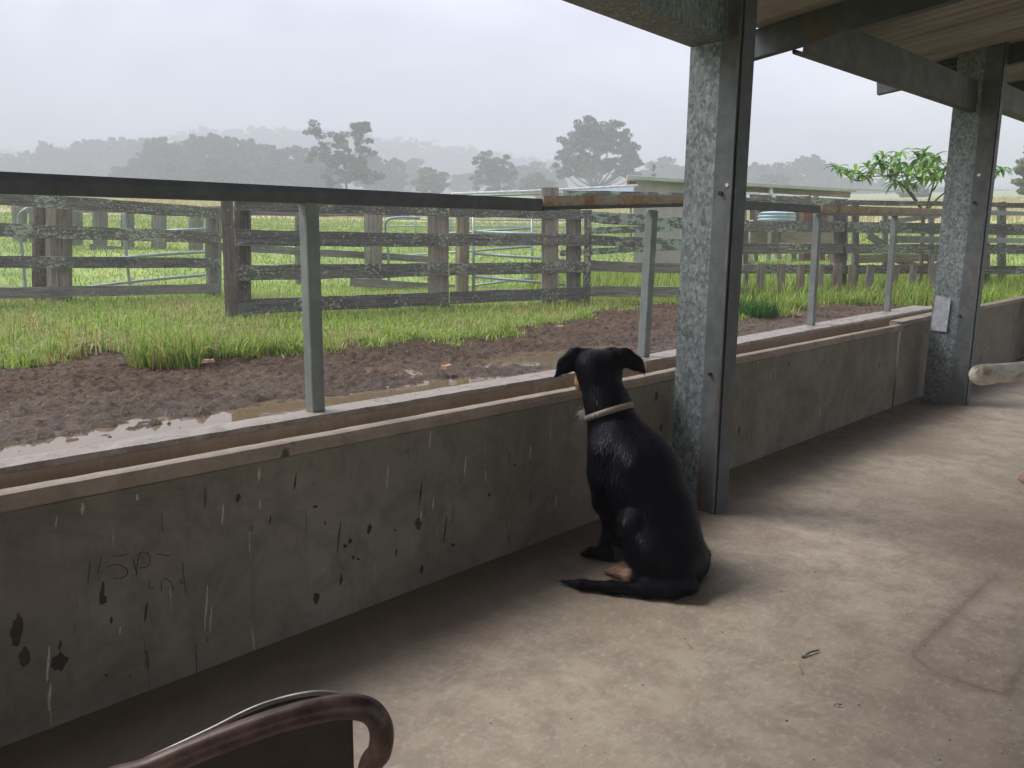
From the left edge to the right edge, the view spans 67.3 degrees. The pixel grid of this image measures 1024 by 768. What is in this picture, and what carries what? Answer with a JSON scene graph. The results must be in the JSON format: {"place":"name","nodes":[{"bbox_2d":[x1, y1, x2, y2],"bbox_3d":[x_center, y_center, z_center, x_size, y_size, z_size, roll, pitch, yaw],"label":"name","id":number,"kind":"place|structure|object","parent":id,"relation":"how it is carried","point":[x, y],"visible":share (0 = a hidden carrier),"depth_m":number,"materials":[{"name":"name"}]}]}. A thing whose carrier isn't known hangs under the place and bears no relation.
{"place":"outdoors","nodes":[
{"label":"outdoors","id":0,"kind":"place"},
{"bbox_2d":[222,136,587,195],"bbox_3d":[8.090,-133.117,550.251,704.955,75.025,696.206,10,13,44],"label":"hills","id":1,"kind":"structure","parent":0,"point":[349,147],"depth_m":510.45,"materials":[{"name":"plant"}]},
{"bbox_2d":[0,124,1019,195],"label":"woodland","id":2,"kind":"object","parent":1,"relation":"on","point":[437,157],"visible":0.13,"depth_m":510.74,"materials":[{"name":"grey plant"}]},
{"bbox_2d":[0,357,1023,767],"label":"floor","id":3,"kind":"structure","parent":0,"point":[928,549],"depth_m":2.38,"materials":[{"name":"concrete"}]},
{"bbox_2d":[108,690,393,767],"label":"tube chair","id":4,"kind":"object","parent":3,"relation":"on","point":[310,729],"visible":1,"depth_m":0.93,"materials":[{"name":"brown metal"}]},
{"bbox_2d":[0,305,931,746],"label":"feed trough","id":5,"kind":"object","parent":3,"relation":"on","point":[134,567],"visible":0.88,"depth_m":2.42,"materials":[{"name":"concrete"}]},
{"bbox_2d":[0,171,1023,412],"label":"feed rail","id":6,"kind":"object","parent":5,"relation":"on","point":[308,200],"visible":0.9,"depth_m":2.67,"materials":[{"name":"metal"}]},
{"bbox_2d":[554,345,712,600],"bbox_3d":[0.456,0.297,2.909,0.636,0.872,0.604,4,10,21],"label":"dog","id":7,"kind":"object","parent":3,"relation":"on","point":[637,482],"visible":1,"depth_m":2.78},
{"bbox_2d":[490,497,1010,760],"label":"dirt crumbs","id":8,"kind":"object","parent":3,"relation":"on","point":[855,651],"visible":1,"depth_m":2.16,"materials":[{"name":"brown soil"}]},
{"bbox_2d":[562,0,1023,514],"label":"farm shed","id":9,"kind":"structure","parent":3,"relation":"on","point":[964,59],"depth_m":3.89,"materials":[{"name":"metal"}]},
{"bbox_2d":[801,649,819,657],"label":"twig","id":10,"kind":"object","parent":3,"relation":"on","point":[806,654],"visible":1,"depth_m":2.34,"materials":[{"name":"grey wood"}]},
{"bbox_2d":[889,295,1023,406],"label":"concrete wall","id":11,"kind":"structure","parent":3,"relation":"on","point":[1000,335],"depth_m":7.85,"materials":[{"name":"grey concrete"}]},
{"bbox_2d":[969,361,1023,384],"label":"bumper pipe","id":12,"kind":"object","parent":3,"relation":"on","point":[984,374],"visible":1,"depth_m":4.07,"materials":[{"name":"white plastic"}]},
{"bbox_2d":[0,190,1023,353],"bbox_3d":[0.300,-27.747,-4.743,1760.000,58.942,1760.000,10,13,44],"label":"ground","id":13,"kind":"structure","parent":0,"point":[889,196],"depth_m":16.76,"materials":[{"name":"green plant"}]},
{"bbox_2d":[0,153,15,166],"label":"gum tree","id":14,"kind":"object","parent":13,"relation":"on","point":[5,158],"visible":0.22,"depth_m":267.32,"materials":[{"name":"grey plant"}]},
{"bbox_2d":[10,150,41,172],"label":"gum tree","id":15,"kind":"object","parent":13,"relation":"on","point":[25,157],"visible":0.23,"depth_m":265.89,"materials":[{"name":"grey plant"}]},
{"bbox_2d":[0,162,54,173],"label":"gum tree","id":16,"kind":"object","parent":13,"relation":"on","point":[9,167],"visible":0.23,"depth_m":257.74,"materials":[{"name":"grey plant"}]},
{"bbox_2d":[33,140,60,172],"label":"gum tree","id":17,"kind":"object","parent":13,"relation":"on","point":[45,154],"visible":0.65,"depth_m":266.50,"materials":[{"name":"grey plant"}]},
{"bbox_2d":[51,147,79,174],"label":"gum tree","id":18,"kind":"object","parent":13,"relation":"on","point":[63,157],"visible":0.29,"depth_m":272.94,"materials":[{"name":"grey plant"}]},
{"bbox_2d":[53,161,108,176],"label":"gum tree","id":19,"kind":"object","parent":13,"relation":"on","point":[76,168],"visible":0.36,"depth_m":257.22,"materials":[{"name":"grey plant"}]},
{"bbox_2d":[64,138,120,175],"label":"gum tree","id":20,"kind":"object","parent":13,"relation":"on","point":[89,150],"visible":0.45,"depth_m":275.25,"materials":[{"name":"grey plant"}]},
{"bbox_2d":[0,194,221,301],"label":"timber fence","id":21,"kind":"object","parent":13,"relation":"on","point":[52,232],"visible":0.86,"depth_m":11.09,"materials":[{"name":"grey wood"}]},
{"bbox_2d":[17,207,205,286],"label":"pipe gate","id":22,"kind":"structure","parent":13,"relation":"on","point":[25,209],"depth_m":13.07,"materials":[{"name":"silver metal"}]},
{"bbox_2d":[90,136,135,166],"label":"gum tree","id":23,"kind":"object","parent":13,"relation":"on","point":[116,148],"visible":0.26,"depth_m":279.21,"materials":[{"name":"grey plant"}]},
{"bbox_2d":[12,206,233,250],"bbox_3d":[-10.873,-4.174,21.493,6.518,1.737,1.665,0,10,-6],"label":"timber fence","id":24,"kind":"object","parent":13,"relation":"on","point":[99,218],"visible":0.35,"depth_m":21.65,"materials":[{"name":"grey wood"}]},
{"bbox_2d":[106,163,141,178],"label":"gum tree","id":25,"kind":"object","parent":13,"relation":"on","point":[126,171],"visible":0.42,"depth_m":189.12,"materials":[{"name":"grey plant"}]},
{"bbox_2d":[119,137,154,167],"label":"gum tree","id":26,"kind":"object","parent":13,"relation":"on","point":[138,146],"visible":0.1,"depth_m":282.11,"materials":[{"name":"grey plant"}]},
{"bbox_2d":[128,152,164,177],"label":"gum tree","id":27,"kind":"object","parent":13,"relation":"on","point":[136,161],"visible":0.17,"depth_m":191.78,"materials":[{"name":"grey plant"}]},
{"bbox_2d":[138,135,186,180],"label":"gum tree","id":28,"kind":"object","parent":13,"relation":"on","point":[158,149],"visible":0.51,"depth_m":191.57,"materials":[{"name":"grey plant"}]},
{"bbox_2d":[146,158,197,180],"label":"gum tree","id":29,"kind":"object","parent":13,"relation":"on","point":[173,166],"visible":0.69,"depth_m":180.76,"materials":[{"name":"grey plant"}]},
{"bbox_2d":[167,140,201,170],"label":"gum tree","id":30,"kind":"object","parent":13,"relation":"on","point":[179,145],"visible":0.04,"depth_m":200.26,"materials":[{"name":"grey plant"}]},
{"bbox_2d":[179,132,229,173],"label":"gum tree","id":31,"kind":"object","parent":13,"relation":"on","point":[194,148],"visible":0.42,"depth_m":193.85,"materials":[{"name":"grey plant"}]},
{"bbox_2d":[192,157,251,183],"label":"gum tree","id":32,"kind":"object","parent":13,"relation":"on","point":[213,170],"visible":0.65,"depth_m":176.39,"materials":[{"name":"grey plant"}]},
{"bbox_2d":[205,136,258,182],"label":"gum tree","id":33,"kind":"object","parent":13,"relation":"on","point":[237,153],"visible":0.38,"depth_m":192.43,"materials":[{"name":"grey plant"}]},
{"bbox_2d":[239,138,275,183],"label":"gum tree","id":34,"kind":"object","parent":13,"relation":"on","point":[259,148],"visible":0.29,"depth_m":199.28,"materials":[{"name":"grey plant"}]},
{"bbox_2d":[249,161,268,183],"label":"gum tree","id":35,"kind":"object","parent":13,"relation":"on","point":[253,167],"visible":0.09,"depth_m":183.62,"materials":[{"name":"grey plant"}]},
{"bbox_2d":[247,163,293,185],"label":"gum tree","id":36,"kind":"object","parent":13,"relation":"on","point":[270,174],"visible":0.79,"depth_m":177.96,"materials":[{"name":"grey plant"}]},
{"bbox_2d":[255,148,297,175],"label":"gum tree","id":37,"kind":"object","parent":13,"relation":"on","point":[275,157],"visible":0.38,"depth_m":192.77,"materials":[{"name":"grey plant"}]},
{"bbox_2d":[281,145,317,178],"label":"gum tree","id":38,"kind":"object","parent":13,"relation":"on","point":[298,153],"visible":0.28,"depth_m":193.11,"materials":[{"name":"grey plant"}]},
{"bbox_2d":[288,165,327,187],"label":"gum tree","id":39,"kind":"object","parent":13,"relation":"on","point":[300,177],"visible":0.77,"depth_m":178.82,"materials":[{"name":"grey plant"}]},
{"bbox_2d":[305,152,337,174],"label":"gum tree","id":40,"kind":"object","parent":13,"relation":"on","point":[322,165],"visible":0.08,"depth_m":200.58,"materials":[{"name":"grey plant"}]},
{"bbox_2d":[319,170,342,188],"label":"gum tree","id":41,"kind":"object","parent":13,"relation":"on","point":[336,178],"visible":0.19,"depth_m":186.34,"materials":[{"name":"grey plant"}]},
{"bbox_2d":[221,201,448,318],"bbox_3d":[-2.241,-1.642,10.413,3.406,1.601,0.444,-7,12,-39],"label":"timber fence","id":42,"kind":"object","parent":13,"relation":"on","point":[240,237],"visible":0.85,"depth_m":10.11,"materials":[{"name":"grey wood"}]},
{"bbox_2d":[221,211,453,288],"bbox_3d":[-2.766,-2.482,14.611,5.219,1.642,1.221,-1,10,-7],"label":"timber fence","id":43,"kind":"object","parent":13,"relation":"on","point":[372,255],"visible":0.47,"depth_m":14.47,"materials":[{"name":"grey wood"}]},
{"bbox_2d":[302,119,384,188],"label":"gum tree","id":44,"kind":"object","parent":13,"relation":"on","point":[356,169],"visible":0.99,"depth_m":129.35,"materials":[{"name":"grey plant"}]},
{"bbox_2d":[353,151,383,189],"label":"gum tree","id":45,"kind":"object","parent":13,"relation":"on","point":[375,161],"visible":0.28,"depth_m":209.21,"materials":[{"name":"grey plant"}]},
{"bbox_2d":[359,167,402,190],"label":"gum tree","id":46,"kind":"object","parent":13,"relation":"on","point":[386,184],"visible":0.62,"depth_m":206.47,"materials":[{"name":"grey plant"}]},
{"bbox_2d":[379,157,409,191],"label":"gum tree","id":47,"kind":"object","parent":13,"relation":"on","point":[394,162],"visible":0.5,"depth_m":210.09,"materials":[{"name":"grey plant"}]},
{"bbox_2d":[384,216,419,279],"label":"pipe gate","id":48,"kind":"structure","parent":13,"relation":"on","point":[391,218],"depth_m":14.67,"materials":[{"name":"silver metal"}]},
{"bbox_2d":[392,158,426,191],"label":"gum tree","id":49,"kind":"object","parent":13,"relation":"on","point":[412,167],"visible":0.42,"depth_m":264.95,"materials":[{"name":"grey plant"}]},
{"bbox_2d":[410,167,450,193],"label":"gum tree","id":50,"kind":"object","parent":13,"relation":"on","point":[434,179],"visible":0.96,"depth_m":163.52,"materials":[{"name":"grey plant"}]},
{"bbox_2d":[0,300,907,451],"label":"mud","id":51,"kind":"structure","parent":13,"relation":"on","point":[102,389],"depth_m":5.64,"materials":[{"name":"brown soil"}]},
{"bbox_2d":[109,321,225,369],"bbox_3d":[-2.717,-0.322,6.024,0.942,0.372,0.863,7,11,31],"label":"grass tuft","id":52,"kind":"object","parent":51,"relation":"on","point":[177,353],"visible":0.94,"depth_m":5.91,"materials":[{"name":"green plant"}]},
{"bbox_2d":[169,327,230,359],"bbox_3d":[-2.636,-0.341,6.330,0.734,0.294,0.735,10,13,44],"label":"grass tuft","id":53,"kind":"object","parent":51,"relation":"on","point":[214,354],"visible":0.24,"depth_m":6.29,"materials":[{"name":"green plant"}]},
{"bbox_2d":[201,358,214,362],"bbox_3d":[-2.344,-0.181,5.935,0.057,0.027,0.109,10,13,44],"label":"stone","id":54,"kind":"object","parent":51,"relation":"on","point":[207,360],"visible":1,"depth_m":5.92,"materials":[{"name":"stone"}]},
{"bbox_2d":[196,324,274,359],"bbox_3d":[-2.373,-0.372,6.571,0.873,0.277,0.754,10,13,44],"label":"grass tuft","id":55,"kind":"object","parent":51,"relation":"on","point":[239,350],"visible":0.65,"depth_m":6.44,"materials":[{"name":"green plant"}]},
{"bbox_2d":[244,325,302,354],"bbox_3d":[-2.017,-0.383,6.676,0.730,0.269,0.672,10,13,44],"label":"grass tuft","id":56,"kind":"object","parent":51,"relation":"on","point":[281,342],"visible":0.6,"depth_m":6.61,"materials":[{"name":"green plant"}]},
{"bbox_2d":[0,344,637,458],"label":"puddle water","id":57,"kind":"structure","parent":51,"relation":"on","point":[264,409],"depth_m":4.48,"materials":[{"name":"grey liquid"}]},
{"bbox_2d":[439,364,453,369],"bbox_3d":[-0.490,-0.129,5.729,0.075,0.032,0.120,10,13,44],"label":"stone","id":58,"kind":"object","parent":51,"relation":"on","point":[446,367],"visible":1,"depth_m":5.70,"materials":[{"name":"stone"}]},
{"bbox_2d":[0,264,1023,369],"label":"grass","id":59,"kind":"structure","parent":51,"relation":"on","point":[57,348],"depth_m":9.00,"materials":[{"name":"green plant"}]},
{"bbox_2d":[739,292,783,318],"bbox_3d":[3.260,-1.064,10.325,0.962,0.365,0.973,0,10,-3],"label":"grass tuft","id":60,"kind":"object","parent":51,"relation":"on","point":[761,309],"visible":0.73,"depth_m":10.16,"materials":[{"name":"green plant"}]},
{"bbox_2d":[777,294,807,309],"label":"grass tuft","id":61,"kind":"object","parent":51,"relation":"on","point":[798,304],"visible":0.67,"depth_m":11.43,"materials":[{"name":"green plant"}]},
{"bbox_2d":[830,288,865,304],"bbox_3d":[5.311,-1.381,12.127,0.698,0.305,0.662,10,13,44],"label":"grass tuft","id":62,"kind":"object","parent":51,"relation":"on","point":[854,300],"visible":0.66,"depth_m":12.04,"materials":[{"name":"green plant"}]},
{"bbox_2d":[455,217,468,291],"bbox_3d":[-0.850,-2.123,13.132,0.244,1.492,0.208,1,10,0],"label":"log post","id":63,"kind":"object","parent":13,"relation":"on","point":[462,256],"visible":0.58,"depth_m":13.04,"materials":[{"name":"wood"}]},
{"bbox_2d":[447,173,484,191],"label":"gum tree","id":64,"kind":"object","parent":13,"relation":"on","point":[460,183],"visible":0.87,"depth_m":265.81,"materials":[{"name":"grey plant"}]},
{"bbox_2d":[406,219,532,286],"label":"pipe gate","id":65,"kind":"structure","parent":13,"relation":"on","point":[502,248],"depth_m":14.59,"materials":[{"name":"silver metal"}]},
{"bbox_2d":[390,218,583,232],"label":"pipe gate","id":66,"kind":"structure","parent":13,"relation":"on","point":[498,220],"depth_m":29.38,"materials":[{"name":"silver metal"}]},
{"bbox_2d":[468,150,518,194],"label":"gum tree","id":67,"kind":"object","parent":13,"relation":"on","point":[494,174],"visible":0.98,"depth_m":158.53,"materials":[{"name":"grey plant"}]},
{"bbox_2d":[502,165,531,193],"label":"gum tree","id":68,"kind":"object","parent":13,"relation":"on","point":[521,170],"visible":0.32,"depth_m":253.67,"materials":[{"name":"grey plant"}]},
{"bbox_2d":[472,217,565,290],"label":"pipe gate","id":69,"kind":"structure","parent":13,"relation":"on","point":[474,253],"depth_m":12.92,"materials":[{"name":"silver metal"}]},
{"bbox_2d":[448,187,591,304],"bbox_3d":[0.122,-2.042,11.769,2.356,1.902,0.368,-3,10,-21],"label":"timber fence","id":70,"kind":"object","parent":13,"relation":"on","point":[549,239],"visible":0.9,"depth_m":11.73,"materials":[{"name":"grey wood"}]},
{"bbox_2d":[517,161,546,187],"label":"gum tree","id":71,"kind":"object","parent":13,"relation":"on","point":[534,166],"visible":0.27,"depth_m":258.07,"materials":[{"name":"grey plant"}]},
{"bbox_2d":[511,172,558,196],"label":"gum tree","id":72,"kind":"object","parent":13,"relation":"on","point":[532,183],"visible":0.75,"depth_m":168.72,"materials":[{"name":"grey plant"}]},
{"bbox_2d":[541,165,567,195],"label":"gum tree","id":73,"kind":"object","parent":13,"relation":"on","point":[548,174],"visible":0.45,"depth_m":254.69,"materials":[{"name":"grey plant"}]},
{"bbox_2d":[551,115,643,186],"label":"gum tree","id":74,"kind":"object","parent":13,"relation":"on","point":[597,138],"visible":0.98,"depth_m":141.17,"materials":[{"name":"grey plant"}]},
{"bbox_2d":[651,164,655,176],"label":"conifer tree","id":75,"kind":"object","parent":13,"relation":"on","point":[653,169],"visible":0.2,"depth_m":116.09,"materials":[{"name":"grey plant"}]},
{"bbox_2d":[559,190,749,296],"bbox_3d":[2.448,-2.556,14.619,3.386,1.915,4.285,0,10,-1],"label":"timber fence","id":76,"kind":"object","parent":13,"relation":"on","point":[636,244],"visible":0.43,"depth_m":12.78,"materials":[{"name":"grey wood"}]},
{"bbox_2d":[638,156,684,177],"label":"gum tree","id":77,"kind":"object","parent":13,"relation":"on","point":[663,164],"visible":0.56,"depth_m":240.92,"materials":[{"name":"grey plant"}]},
{"bbox_2d":[660,164,684,177],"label":"gum tree","id":78,"kind":"object","parent":13,"relation":"on","point":[677,169],"visible":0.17,"depth_m":240.91,"materials":[{"name":"grey plant"}]},
{"bbox_2d":[746,166,759,195],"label":"gum tree","id":79,"kind":"object","parent":13,"relation":"on","point":[751,172],"visible":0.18,"depth_m":232.11,"materials":[{"name":"grey plant"}]},
{"bbox_2d":[747,161,773,193],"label":"gum tree","id":80,"kind":"object","parent":13,"relation":"on","point":[761,169],"visible":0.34,"depth_m":233.48,"materials":[{"name":"grey plant"}]},
{"bbox_2d":[757,173,790,194],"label":"gum tree","id":81,"kind":"object","parent":13,"relation":"on","point":[771,178],"visible":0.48,"depth_m":189.65,"materials":[{"name":"grey plant"}]},
{"bbox_2d":[525,258,1023,305],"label":"rank grass","id":82,"kind":"structure","parent":13,"relation":"on","point":[609,278],"depth_m":13.48,"materials":[{"name":"green plant"}]},
{"bbox_2d":[626,175,924,263],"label":"corrugated shed","id":83,"kind":"structure","parent":13,"relation":"on","point":[655,184],"depth_m":20.45,"materials":[{"name":"grey metal"}]},
{"bbox_2d":[452,184,637,236],"bbox_3d":[1.563,-3.973,18.047,2.226,1.700,7.099,6,11,31],"label":"iron awning","id":84,"kind":"object","parent":83,"relation":"attached to","point":[502,193],"visible":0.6,"depth_m":16.95,"materials":[{"name":"silver metal"}]},
{"bbox_2d":[757,211,796,258],"bbox_3d":[6.789,-3.833,19.825,0.960,1.215,0.960,10,13,44],"label":"round tank","id":85,"kind":"object","parent":13,"relation":"on","point":[776,216],"visible":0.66,"depth_m":19.45,"materials":[{"name":"silver metal"}]},
{"bbox_2d":[771,162,800,194],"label":"gum tree","id":86,"kind":"object","parent":13,"relation":"on","point":[786,170],"visible":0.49,"depth_m":233.12,"materials":[{"name":"grey plant"}]},
{"bbox_2d":[788,154,829,186],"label":"gum tree","id":87,"kind":"object","parent":13,"relation":"on","point":[806,165],"visible":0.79,"depth_m":232.00,"materials":[{"name":"grey plant"}]},
{"bbox_2d":[812,162,843,186],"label":"gum tree","id":88,"kind":"object","parent":13,"relation":"on","point":[831,177],"visible":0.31,"depth_m":233.26,"materials":[{"name":"grey plant"}]},
{"bbox_2d":[756,263,935,296],"bbox_3d":[6.086,-1.727,13.339,3.711,0.762,0.066,1,10,0],"label":"timber fence","id":89,"kind":"object","parent":13,"relation":"on","point":[800,274],"visible":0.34,"depth_m":13.29,"materials":[{"name":"grey wood"}]},
{"bbox_2d":[827,177,867,193],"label":"gum tree","id":90,"kind":"object","parent":13,"relation":"on","point":[844,182],"visible":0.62,"depth_m":230.06,"materials":[{"name":"grey plant"}]},
{"bbox_2d":[854,178,890,193],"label":"gum tree","id":91,"kind":"object","parent":13,"relation":"on","point":[875,186],"visible":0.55,"depth_m":242.00,"materials":[{"name":"grey plant"}]},
{"bbox_2d":[741,197,1023,294],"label":"timber fence","id":92,"kind":"object","parent":13,"relation":"on","point":[838,248],"visible":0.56,"depth_m":13.54,"materials":[{"name":"grey wood"}]},
{"bbox_2d":[869,183,901,193],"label":"gum tree","id":93,"kind":"object","parent":13,"relation":"on","point":[893,189],"visible":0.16,"depth_m":241.51,"materials":[{"name":"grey plant"}]},
{"bbox_2d":[859,216,939,275],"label":"timber ramp","id":94,"kind":"structure","parent":13,"relation":"on","point":[904,259],"depth_m":15.90,"materials":[{"name":"wood"}]},
{"bbox_2d":[894,279,926,294],"bbox_3d":[6.740,-1.599,12.950,0.851,0.425,0.875,6,11,29],"label":"grass tuft","id":95,"kind":"object","parent":13,"relation":"on","point":[906,288],"visible":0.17,"depth_m":12.92,"materials":[{"name":"green plant"}]},
{"bbox_2d":[896,183,929,196],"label":"gum tree","id":96,"kind":"object","parent":13,"relation":"on","point":[922,190],"visible":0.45,"depth_m":105.81,"materials":[{"name":"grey plant"}]},
{"bbox_2d":[823,146,1012,282],"bbox_3d":[7.457,-3.040,14.151,3.464,2.607,1.787,1,10,1],"label":"leafy bush","id":97,"kind":"object","parent":13,"relation":"on","point":[923,167],"visible":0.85,"depth_m":13.85,"materials":[{"name":"green plant"}]},
{"bbox_2d":[929,187,943,191],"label":"gum tree","id":98,"kind":"object","parent":13,"relation":"on","point":[938,189],"visible":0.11,"depth_m":244.28,"materials":[{"name":"plant"}]},
{"bbox_2d":[1010,152,1023,194],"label":"gum tree","id":99,"kind":"object","parent":13,"relation":"on","point":[1019,170],"visible":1,"depth_m":50.73,"materials":[{"name":"green plant"}]},
{"bbox_2d":[0,195,1023,222],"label":"seeding grass","id":100,"kind":"structure","parent":0,"point":[1019,199],"depth_m":54.47,"materials":[{"name":"green plant"}]},
{"bbox_2d":[0,0,1023,188],"label":"sky","id":101,"kind":"structure","parent":0,"point":[514,77],"materials":[{"name":"white"}]},
{"bbox_2d":[656,286,1021,305],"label":"tall grass","id":102,"kind":"structure","parent":0,"point":[828,297],"depth_m":12.39,"materials":[{"name":"green plant"}]},
{"bbox_2d":[1018,472,1023,483],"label":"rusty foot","id":103,"kind":"object","parent":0,"point":[1021,478],"visible":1,"depth_m":3.98}
]}

